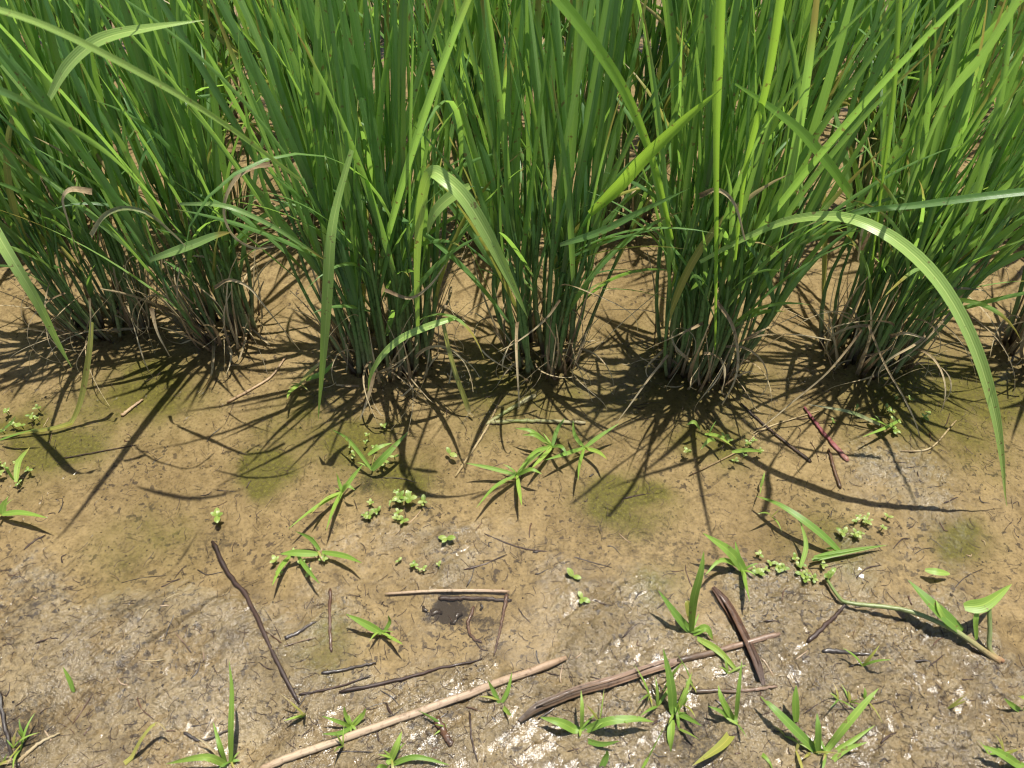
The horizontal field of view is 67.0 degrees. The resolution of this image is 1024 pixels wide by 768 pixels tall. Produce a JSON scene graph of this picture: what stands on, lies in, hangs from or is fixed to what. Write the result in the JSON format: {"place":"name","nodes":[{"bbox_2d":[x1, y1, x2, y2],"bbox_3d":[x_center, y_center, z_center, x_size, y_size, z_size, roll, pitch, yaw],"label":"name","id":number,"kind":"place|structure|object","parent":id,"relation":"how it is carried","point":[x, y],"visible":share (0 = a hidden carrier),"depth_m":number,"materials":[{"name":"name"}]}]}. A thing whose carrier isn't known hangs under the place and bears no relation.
{"place":"outdoors","nodes":[
{"label":"outdoors","id":0,"kind":"place"},
{"bbox_2d":[0,0,1023,767],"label":"mud ground","id":1,"kind":"structure","parent":0,"point":[178,446],"depth_m":0.83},
{"bbox_2d":[0,691,19,766],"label":"twig","id":2,"kind":"object","parent":1,"relation":"on","point":[4,726],"visible":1,"depth_m":0.69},
{"bbox_2d":[0,416,32,439],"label":"grass weed","id":3,"kind":"object","parent":1,"relation":"on","point":[6,426],"depth_m":0.89,"materials":[{"name":"green plant"}]},
{"bbox_2d":[7,720,26,763],"bbox_3d":[-0.435,0.312,0.674,0.007,0.025,0.040,0,50,0],"label":"grass sprout","id":4,"kind":"object","parent":1,"relation":"on","point":[20,732],"depth_m":0.68,"materials":[{"name":"green plant"}]},
{"bbox_2d":[5,447,29,481],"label":"grass weed","id":5,"kind":"object","parent":1,"relation":"on","point":[17,466],"depth_m":0.86,"materials":[{"name":"green plant"}]},
{"bbox_2d":[9,713,34,767],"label":"grass sprout","id":6,"kind":"object","parent":1,"relation":"on","point":[22,741],"depth_m":0.68,"materials":[{"name":"green plant"}]},
{"bbox_2d":[0,497,46,517],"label":"grass weed","id":7,"kind":"object","parent":1,"relation":"on","point":[3,511],"depth_m":0.82,"materials":[{"name":"green plant"}]},
{"bbox_2d":[15,733,59,763],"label":"twig","id":8,"kind":"object","parent":1,"relation":"on","point":[23,756],"visible":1,"depth_m":0.68,"materials":[{"name":"wood"}]},
{"bbox_2d":[63,667,74,691],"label":"grass weed","id":9,"kind":"object","parent":1,"relation":"on","point":[70,682],"depth_m":0.71,"materials":[{"name":"green plant"}]},
{"bbox_2d":[62,444,136,458],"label":"twig","id":10,"kind":"object","parent":1,"relation":"on","point":[96,452],"visible":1,"depth_m":0.90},
{"bbox_2d":[120,399,142,415],"bbox_3d":[-0.459,0.028,0.934,0.005,0.003,0.032,29,56,22],"label":"straw","id":11,"kind":"object","parent":1,"relation":"on","point":[129,409],"visible":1,"depth_m":0.93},
{"bbox_2d":[123,722,166,764],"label":"grass weed","id":12,"kind":"object","parent":1,"relation":"on","point":[129,758],"depth_m":0.67,"materials":[{"name":"yellow plant"}]},
{"bbox_2d":[166,662,239,767],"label":"grass weed","id":13,"kind":"object","parent":1,"relation":"on","point":[218,759],"depth_m":0.66,"materials":[{"name":"green plant"}]},
{"bbox_2d":[211,541,299,703],"bbox_3d":[-0.253,0.227,0.760,0.010,0.012,0.209,-30,56,-23],"label":"twig","id":14,"kind":"object","parent":1,"relation":"on","point":[235,583],"visible":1,"depth_m":0.76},
{"bbox_2d":[227,354,286,402],"bbox_3d":[-0.313,-0.005,0.963,0.014,0.003,0.098,30,56,23],"label":"straw","id":15,"kind":"object","parent":1,"relation":"on","point":[252,388],"visible":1,"depth_m":0.96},
{"bbox_2d":[281,694,305,720],"bbox_3d":[-0.194,0.289,0.689,0.021,0.022,0.023,-9,51,-8],"label":"grass sprout","id":16,"kind":"object","parent":1,"relation":"on","point":[301,714],"depth_m":0.69,"materials":[{"name":"plant"}]},
{"bbox_2d":[284,621,315,639],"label":"twig","id":17,"kind":"object","parent":1,"relation":"on","point":[290,635],"visible":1,"depth_m":0.75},
{"bbox_2d":[272,531,360,584],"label":"grass weed","id":18,"kind":"object","parent":1,"relation":"on","point":[299,553],"depth_m":0.79,"materials":[{"name":"green plant"}]},
{"bbox_2d":[288,464,362,529],"bbox_3d":[-0.191,0.128,0.829,0.036,0.024,0.103,23,54,18],"label":"grass weed","id":19,"kind":"object","parent":1,"relation":"on","point":[342,489],"depth_m":0.83,"materials":[{"name":"green plant"}]},
{"bbox_2d":[299,675,370,694],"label":"twig","id":20,"kind":"object","parent":1,"relation":"on","point":[315,691],"visible":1,"depth_m":0.71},
{"bbox_2d":[323,707,365,735],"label":"grass weed","id":21,"kind":"object","parent":1,"relation":"on","point":[350,725],"depth_m":0.69,"materials":[{"name":"green plant"}]},
{"bbox_2d":[321,662,375,673],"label":"twig","id":22,"kind":"object","parent":1,"relation":"on","point":[342,669],"visible":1,"depth_m":0.72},
{"bbox_2d":[333,430,407,470],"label":"grass weed","id":23,"kind":"object","parent":1,"relation":"on","point":[381,459],"depth_m":0.87,"materials":[{"name":"green plant"}]},
{"bbox_2d":[346,614,403,644],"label":"grass weed","id":24,"kind":"object","parent":1,"relation":"on","point":[371,627],"depth_m":0.74,"materials":[{"name":"green plant"}]},
{"bbox_2d":[339,659,481,693],"bbox_3d":[-0.094,0.272,0.721,0.134,0.005,0.005,-11,51,-9],"label":"twig","id":25,"kind":"object","parent":1,"relation":"on","point":[372,685],"visible":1,"depth_m":0.72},
{"bbox_2d":[376,732,448,767],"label":"grass weed","id":26,"kind":"object","parent":1,"relation":"on","point":[395,749],"depth_m":0.67,"materials":[{"name":"green plant"}]},
{"bbox_2d":[259,655,566,767],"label":"straw","id":27,"kind":"object","parent":1,"relation":"on","point":[411,714],"visible":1,"depth_m":0.69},
{"bbox_2d":[434,716,453,746],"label":"twig","id":28,"kind":"object","parent":1,"relation":"on","point":[445,735],"visible":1,"depth_m":0.69,"materials":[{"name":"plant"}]},
{"bbox_2d":[438,535,454,542],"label":"seedling","id":29,"kind":"object","parent":1,"relation":"on","point":[443,538],"visible":1,"depth_m":0.81,"materials":[{"name":"green plant"}]},
{"bbox_2d":[469,712,477,761],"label":"twig","id":30,"kind":"object","parent":1,"relation":"on","point":[471,736],"visible":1,"depth_m":0.68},
{"bbox_2d":[466,606,481,642],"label":"twig","id":31,"kind":"object","parent":1,"relation":"on","point":[468,620],"visible":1,"depth_m":0.76,"materials":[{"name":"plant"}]},
{"bbox_2d":[438,595,511,601],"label":"twig","id":32,"kind":"object","parent":1,"relation":"on","point":[454,598],"visible":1,"depth_m":0.78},
{"bbox_2d":[455,395,501,476],"bbox_3d":[-0.036,0.059,0.910,0.006,0.002,0.130,18,52,15],"label":"straw","id":33,"kind":"object","parent":1,"relation":"on","point":[470,453],"visible":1,"depth_m":0.90,"materials":[{"name":"brown plant"}]},
{"bbox_2d":[479,673,511,715],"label":"grass weed","id":34,"kind":"object","parent":1,"relation":"on","point":[497,699],"depth_m":0.70,"materials":[{"name":"green plant"}]},
{"bbox_2d":[493,594,508,655],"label":"twig","id":35,"kind":"object","parent":1,"relation":"on","point":[503,612],"visible":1,"depth_m":0.76,"materials":[{"name":"wood"}]},
{"bbox_2d":[467,450,544,507],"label":"grass weed","id":36,"kind":"object","parent":1,"relation":"on","point":[522,470],"depth_m":0.85,"materials":[{"name":"green plant"}]},
{"bbox_2d":[486,394,536,424],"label":"cut stem","id":37,"kind":"object","parent":1,"relation":"on","point":[524,400],"visible":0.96,"depth_m":0.93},
{"bbox_2d":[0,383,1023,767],"bbox_3d":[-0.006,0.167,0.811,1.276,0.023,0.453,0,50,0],"label":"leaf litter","id":38,"kind":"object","parent":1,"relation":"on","point":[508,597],"visible":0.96,"depth_m":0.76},
{"bbox_2d":[490,418,585,424],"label":"cut stem","id":39,"kind":"object","parent":1,"relation":"on","point":[526,420],"visible":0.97,"depth_m":0.92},
{"bbox_2d":[516,418,567,471],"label":"grass weed","id":40,"kind":"object","parent":1,"relation":"on","point":[547,442],"depth_m":0.88,"materials":[{"name":"green plant"}]},
{"bbox_2d":[484,533,611,567],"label":"twig","id":41,"kind":"object","parent":1,"relation":"on","point":[539,550],"visible":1,"depth_m":0.81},
{"bbox_2d":[567,567,580,578],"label":"seedling","id":42,"kind":"object","parent":1,"relation":"on","point":[570,572],"visible":1,"depth_m":0.78,"materials":[{"name":"green plant"}]},
{"bbox_2d":[546,422,617,478],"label":"grass weed","id":43,"kind":"object","parent":1,"relation":"on","point":[583,448],"depth_m":0.88,"materials":[{"name":"green plant"}]},
{"bbox_2d":[578,591,589,603],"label":"seedling","id":44,"kind":"object","parent":1,"relation":"on","point":[582,599],"visible":1,"depth_m":0.77,"materials":[{"name":"green plant"}]},
{"bbox_2d":[585,692,606,728],"bbox_3d":[0.073,0.285,0.681,0.021,0.031,0.030,0,50,0],"label":"grass sprout","id":45,"kind":"object","parent":1,"relation":"on","point":[593,713],"depth_m":0.68,"materials":[{"name":"green plant"}]},
{"bbox_2d":[541,692,652,766],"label":"grass weed","id":46,"kind":"object","parent":1,"relation":"on","point":[568,726],"depth_m":0.68,"materials":[{"name":"green plant"}]},
{"bbox_2d":[518,658,679,721],"bbox_3d":[0.081,0.276,0.709,0.162,0.006,0.014,-15,52,-12],"label":"split reed","id":47,"kind":"object","parent":1,"relation":"on","point":[592,686],"visible":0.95,"depth_m":0.71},
{"bbox_2d":[635,666,652,705],"bbox_3d":[0.119,0.273,0.703,0.016,0.024,0.041,0,50,0],"label":"grass sprout","id":48,"kind":"object","parent":1,"relation":"on","point":[646,695],"depth_m":0.71,"materials":[{"name":"green plant"}]},
{"bbox_2d":[640,677,667,715],"bbox_3d":[0.128,0.284,0.697,0.016,0.018,0.048,28,55,21],"label":"grass sprout","id":49,"kind":"object","parent":1,"relation":"on","point":[658,702],"depth_m":0.70,"materials":[{"name":"green plant"}]},
{"bbox_2d":[663,649,701,750],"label":"grass weed","id":50,"kind":"object","parent":1,"relation":"on","point":[672,696],"depth_m":0.69,"materials":[{"name":"green plant"}]},
{"bbox_2d":[675,707,697,738],"bbox_3d":[0.151,0.302,0.685,0.008,0.012,0.036,-22,53,-17],"label":"grass sprout","id":51,"kind":"object","parent":1,"relation":"on","point":[678,722],"depth_m":0.69,"materials":[{"name":"green plant"}]},
{"bbox_2d":[658,552,738,671],"bbox_3d":[0.178,0.220,0.708,0.039,0.088,0.099,-20,53,-16],"label":"grass weed","id":52,"kind":"object","parent":1,"relation":"on","point":[691,607],"depth_m":0.74,"materials":[{"name":"green plant"}]},
{"bbox_2d":[677,632,780,662],"bbox_3d":[0.206,0.250,0.734,0.105,0.007,0.006,-11,51,-9],"label":"straw","id":53,"kind":"object","parent":1,"relation":"on","point":[708,653],"visible":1,"depth_m":0.73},
{"bbox_2d":[703,533,757,599],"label":"grass weed","id":54,"kind":"object","parent":1,"relation":"on","point":[735,557],"depth_m":0.78,"materials":[{"name":"green plant"}]},
{"bbox_2d":[719,657,745,673],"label":"grass sprout","id":55,"kind":"object","parent":1,"relation":"on","point":[731,671],"depth_m":0.72,"materials":[{"name":"green plant"}]},
{"bbox_2d":[692,662,772,767],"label":"grass weed","id":56,"kind":"object","parent":1,"relation":"on","point":[724,741],"depth_m":0.68,"materials":[{"name":"green plant"}]},
{"bbox_2d":[691,685,777,693],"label":"twig","id":57,"kind":"object","parent":1,"relation":"on","point":[712,690],"visible":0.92,"depth_m":0.71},
{"bbox_2d":[711,586,765,684],"bbox_3d":[0.220,0.238,0.744,0.013,0.013,0.104,-12,51,-10],"label":"rotting leaf","id":58,"kind":"object","parent":1,"relation":"on","point":[739,627],"visible":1,"depth_m":0.74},
{"bbox_2d":[689,410,818,475],"bbox_3d":[0.283,0.065,0.907,0.193,0.004,0.012,-23,54,-18],"label":"straw","id":59,"kind":"object","parent":1,"relation":"on","point":[751,439],"visible":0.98,"depth_m":0.91,"materials":[{"name":"brown plant"}]},
{"bbox_2d":[741,403,811,462],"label":"twig","id":60,"kind":"object","parent":1,"relation":"on","point":[798,452],"visible":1,"depth_m":0.90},
{"bbox_2d":[795,740,802,767],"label":"grass sprout","id":61,"kind":"object","parent":1,"relation":"on","point":[798,756],"depth_m":0.67,"materials":[{"name":"yellow plant"}]},
{"bbox_2d":[760,686,878,767],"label":"grass weed","id":62,"kind":"object","parent":1,"relation":"on","point":[808,742],"depth_m":0.67,"materials":[{"name":"green plant"}]},
{"bbox_2d":[804,406,848,461],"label":"stalk","id":63,"kind":"object","parent":1,"relation":"on","point":[843,455],"visible":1,"depth_m":0.90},
{"bbox_2d":[807,604,846,642],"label":"twig","id":64,"kind":"object","parent":1,"relation":"on","point":[816,633],"visible":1,"depth_m":0.75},
{"bbox_2d":[827,448,841,487],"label":"twig","id":65,"kind":"object","parent":1,"relation":"on","point":[834,470],"visible":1,"depth_m":0.87,"materials":[{"name":"wood"}]},
{"bbox_2d":[830,683,853,708],"bbox_3d":[0.294,0.281,0.694,0.028,0.016,0.028,0,50,0],"label":"grass sprout","id":66,"kind":"object","parent":1,"relation":"on","point":[837,698],"depth_m":0.70,"materials":[{"name":"green plant"}]},
{"bbox_2d":[822,648,878,655],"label":"twig","id":67,"kind":"object","parent":1,"relation":"on","point":[831,650],"visible":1,"depth_m":0.73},
{"bbox_2d":[843,646,889,666],"bbox_3d":[0.327,0.252,0.718,0.042,0.021,0.016,0,50,0],"label":"grass sprout","id":68,"kind":"object","parent":1,"relation":"on","point":[867,661],"depth_m":0.72,"materials":[{"name":"green plant"}]},
{"bbox_2d":[824,567,1011,663],"bbox_3d":[0.391,0.214,0.744,0.166,0.044,0.066,9,51,8],"label":"creeping weed","id":69,"kind":"object","parent":1,"relation":"on","point":[950,621],"visible":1,"depth_m":0.73,"materials":[{"name":"green plant"}]},
{"bbox_2d":[900,420,956,451],"bbox_3d":[0.491,0.065,0.900,0.098,0.006,0.015,-24,54,-19],"label":"straw","id":70,"kind":"object","parent":1,"relation":"on","point":[948,429],"visible":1,"depth_m":0.89,"materials":[{"name":"beige plant"}]},
{"bbox_2d":[948,693,967,708],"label":"grass sprout","id":71,"kind":"object","parent":1,"relation":"on","point":[954,704],"depth_m":0.69,"materials":[{"name":"green plant"}]},
{"bbox_2d":[982,696,1023,767],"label":"grass weed","id":72,"kind":"object","parent":1,"relation":"on","point":[1009,758],"depth_m":0.67,"materials":[{"name":"green plant"}]},
{"bbox_2d":[0,362,1023,767],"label":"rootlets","id":73,"kind":"object","parent":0,"point":[244,632],"visible":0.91,"depth_m":0.76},
{"bbox_2d":[925,568,949,575],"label":"leaf","id":74,"kind":"object","parent":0,"point":[937,571],"depth_m":0.78,"materials":[{"name":"green plant"}]},
{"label":"shallow water","id":75,"kind":"structure","parent":0,"visible":0},
{"bbox_2d":[6,730,39,747],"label":"grass sprout","id":76,"kind":"object","parent":75,"relation":"on","point":[13,744],"depth_m":0.68,"materials":[{"name":"green plant"}]},
{"bbox_2d":[0,0,109,235],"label":"rice tuft","id":77,"kind":"object","parent":75,"relation":"on","point":[13,138],"visible":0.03,"depth_m":1.03,"materials":[{"name":"green plant"}]},
{"bbox_2d":[7,0,111,109],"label":"rice tuft","id":78,"kind":"object","parent":75,"relation":"on","point":[74,21],"visible":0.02,"depth_m":1.24,"materials":[{"name":"green plant"}]},
{"bbox_2d":[0,87,149,365],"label":"rice tuft","id":79,"kind":"object","parent":75,"relation":"on","point":[9,256],"visible":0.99,"depth_m":0.71,"materials":[{"name":"green plant"}]},
{"bbox_2d":[15,0,280,258],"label":"rice tuft","id":80,"kind":"object","parent":75,"relation":"on","point":[217,45],"visible":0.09,"depth_m":1.00,"materials":[{"name":"green plant"}]},
{"bbox_2d":[0,0,300,436],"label":"rice tuft","id":81,"kind":"object","parent":75,"relation":"on","point":[28,187],"visible":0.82,"depth_m":0.87,"materials":[{"name":"green plant"}]},
{"bbox_2d":[0,0,323,392],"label":"rice tuft","id":82,"kind":"object","parent":75,"relation":"on","point":[178,148],"visible":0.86,"depth_m":0.84,"materials":[{"name":"green plant"}]},
{"bbox_2d":[183,729,227,741],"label":"twig","id":83,"kind":"object","parent":75,"relation":"on","point":[194,738],"visible":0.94,"depth_m":0.68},
{"bbox_2d":[211,508,222,522],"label":"seedling","id":84,"kind":"object","parent":75,"relation":"on","point":[216,514],"visible":1,"depth_m":0.83,"materials":[{"name":"green plant"}]},
{"bbox_2d":[190,0,259,117],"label":"rice tuft","id":85,"kind":"object","parent":75,"relation":"on","point":[212,26],"visible":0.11,"depth_m":1.30,"materials":[{"name":"green plant"}]},
{"bbox_2d":[164,0,433,223],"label":"rice tuft","id":86,"kind":"object","parent":75,"relation":"on","point":[250,41],"visible":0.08,"depth_m":0.97,"materials":[{"name":"green plant"}]},
{"bbox_2d":[230,0,383,134],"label":"rice tuft","id":87,"kind":"object","parent":75,"relation":"on","point":[281,2],"visible":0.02,"depth_m":1.21,"materials":[{"name":"green plant"}]},
{"bbox_2d":[287,355,332,398],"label":"grass weed","id":88,"kind":"object","parent":75,"relation":"on","point":[307,378],"depth_m":0.95,"materials":[{"name":"green plant"}]},
{"bbox_2d":[97,0,536,437],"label":"rice tuft","id":89,"kind":"object","parent":75,"relation":"on","point":[341,71],"visible":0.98,"depth_m":0.77,"materials":[{"name":"green plant"}]},
{"bbox_2d":[328,588,332,651],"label":"twig","id":90,"kind":"object","parent":75,"relation":"on","point":[330,619],"visible":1,"depth_m":0.76,"materials":[{"name":"wood"}]},
{"bbox_2d":[392,490,403,500],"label":"seedling","id":91,"kind":"object","parent":75,"relation":"on","point":[398,496],"visible":1,"depth_m":0.84,"materials":[{"name":"green plant"}]},
{"bbox_2d":[370,0,430,42],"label":"rice tuft","id":92,"kind":"object","parent":75,"relation":"on","point":[382,25],"visible":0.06,"depth_m":1.51,"materials":[{"name":"green plant"}]},
{"bbox_2d":[404,490,416,502],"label":"seedling","id":93,"kind":"object","parent":75,"relation":"on","point":[409,499],"visible":1,"depth_m":0.84,"materials":[{"name":"green plant"}]},
{"bbox_2d":[364,0,509,115],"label":"rice tuft","id":94,"kind":"object","parent":75,"relation":"on","point":[496,12],"visible":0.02,"depth_m":1.25,"materials":[{"name":"green plant"}]},
{"bbox_2d":[385,589,509,594],"bbox_3d":[-0.065,0.209,0.777,0.125,0.004,0.006,0,50,0],"label":"straw","id":95,"kind":"object","parent":75,"relation":"on","point":[453,590],"visible":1,"depth_m":0.78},
{"bbox_2d":[344,0,657,275],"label":"rice tuft","id":96,"kind":"object","parent":75,"relation":"on","point":[473,26],"visible":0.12,"depth_m":0.95,"materials":[{"name":"green plant"}]},
{"bbox_2d":[361,0,711,416],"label":"rice tuft","id":97,"kind":"object","parent":75,"relation":"on","point":[547,135],"visible":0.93,"depth_m":0.80,"materials":[{"name":"green plant"}]},
{"bbox_2d":[508,0,603,117],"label":"rice tuft","id":98,"kind":"object","parent":75,"relation":"on","point":[562,18],"visible":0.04,"depth_m":1.23,"materials":[{"name":"green plant"}]},
{"bbox_2d":[543,0,775,239],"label":"rice tuft","id":99,"kind":"object","parent":75,"relation":"on","point":[661,68],"visible":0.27,"depth_m":1.00,"materials":[{"name":"green plant"}]},
{"bbox_2d":[642,0,760,108],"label":"rice tuft","id":100,"kind":"object","parent":75,"relation":"on","point":[658,6],"visible":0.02,"depth_m":1.20,"materials":[{"name":"green plant"}]},
{"bbox_2d":[687,420,762,452],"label":"grass weed","id":101,"kind":"object","parent":75,"relation":"on","point":[710,439],"depth_m":0.88,"materials":[{"name":"green plant"}]},
{"bbox_2d":[552,0,964,430],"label":"rice tuft","id":102,"kind":"object","parent":75,"relation":"on","point":[720,175],"visible":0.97,"depth_m":0.75,"materials":[{"name":"green plant"}]},
{"bbox_2d":[640,0,950,232],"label":"rice tuft","id":103,"kind":"object","parent":75,"relation":"on","point":[857,39],"visible":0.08,"depth_m":0.94,"materials":[{"name":"green plant"}]},
{"bbox_2d":[757,496,884,567],"bbox_3d":[0.315,0.164,0.799,0.138,0.026,0.062,19,52,15],"label":"grass weed","id":104,"kind":"object","parent":75,"relation":"on","point":[825,537],"depth_m":0.80,"materials":[{"name":"green plant"}]},
{"bbox_2d":[793,0,886,114],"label":"rice tuft","id":105,"kind":"object","parent":75,"relation":"on","point":[815,70],"visible":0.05,"depth_m":1.23,"materials":[{"name":"green plant"}]},
{"bbox_2d":[808,404,900,436],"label":"grass weed","id":106,"kind":"object","parent":75,"relation":"on","point":[890,425],"depth_m":0.91,"materials":[{"name":"green plant"}]},
{"bbox_2d":[699,0,1023,504],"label":"rice tuft","id":107,"kind":"object","parent":75,"relation":"on","point":[922,240],"visible":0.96,"depth_m":0.79,"materials":[{"name":"green plant"}]},
{"bbox_2d":[810,0,1021,224],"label":"rice tuft","id":108,"kind":"object","parent":75,"relation":"on","point":[912,86],"visible":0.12,"depth_m":1.00,"materials":[{"name":"green plant"}]},
{"bbox_2d":[905,0,1022,123],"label":"rice tuft","id":109,"kind":"object","parent":75,"relation":"on","point":[996,3],"visible":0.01,"depth_m":1.30,"materials":[{"name":"green plant"}]},
{"bbox_2d":[965,45,1023,364],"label":"rice tuft","id":110,"kind":"object","parent":75,"relation":"on","point":[1015,342],"visible":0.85,"depth_m":0.97,"materials":[{"name":"green plant"}]},
{"bbox_2d":[980,5,1023,249],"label":"rice tuft","id":111,"kind":"object","parent":75,"relation":"on","point":[986,211],"visible":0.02,"depth_m":1.04,"materials":[{"name":"green plant"}]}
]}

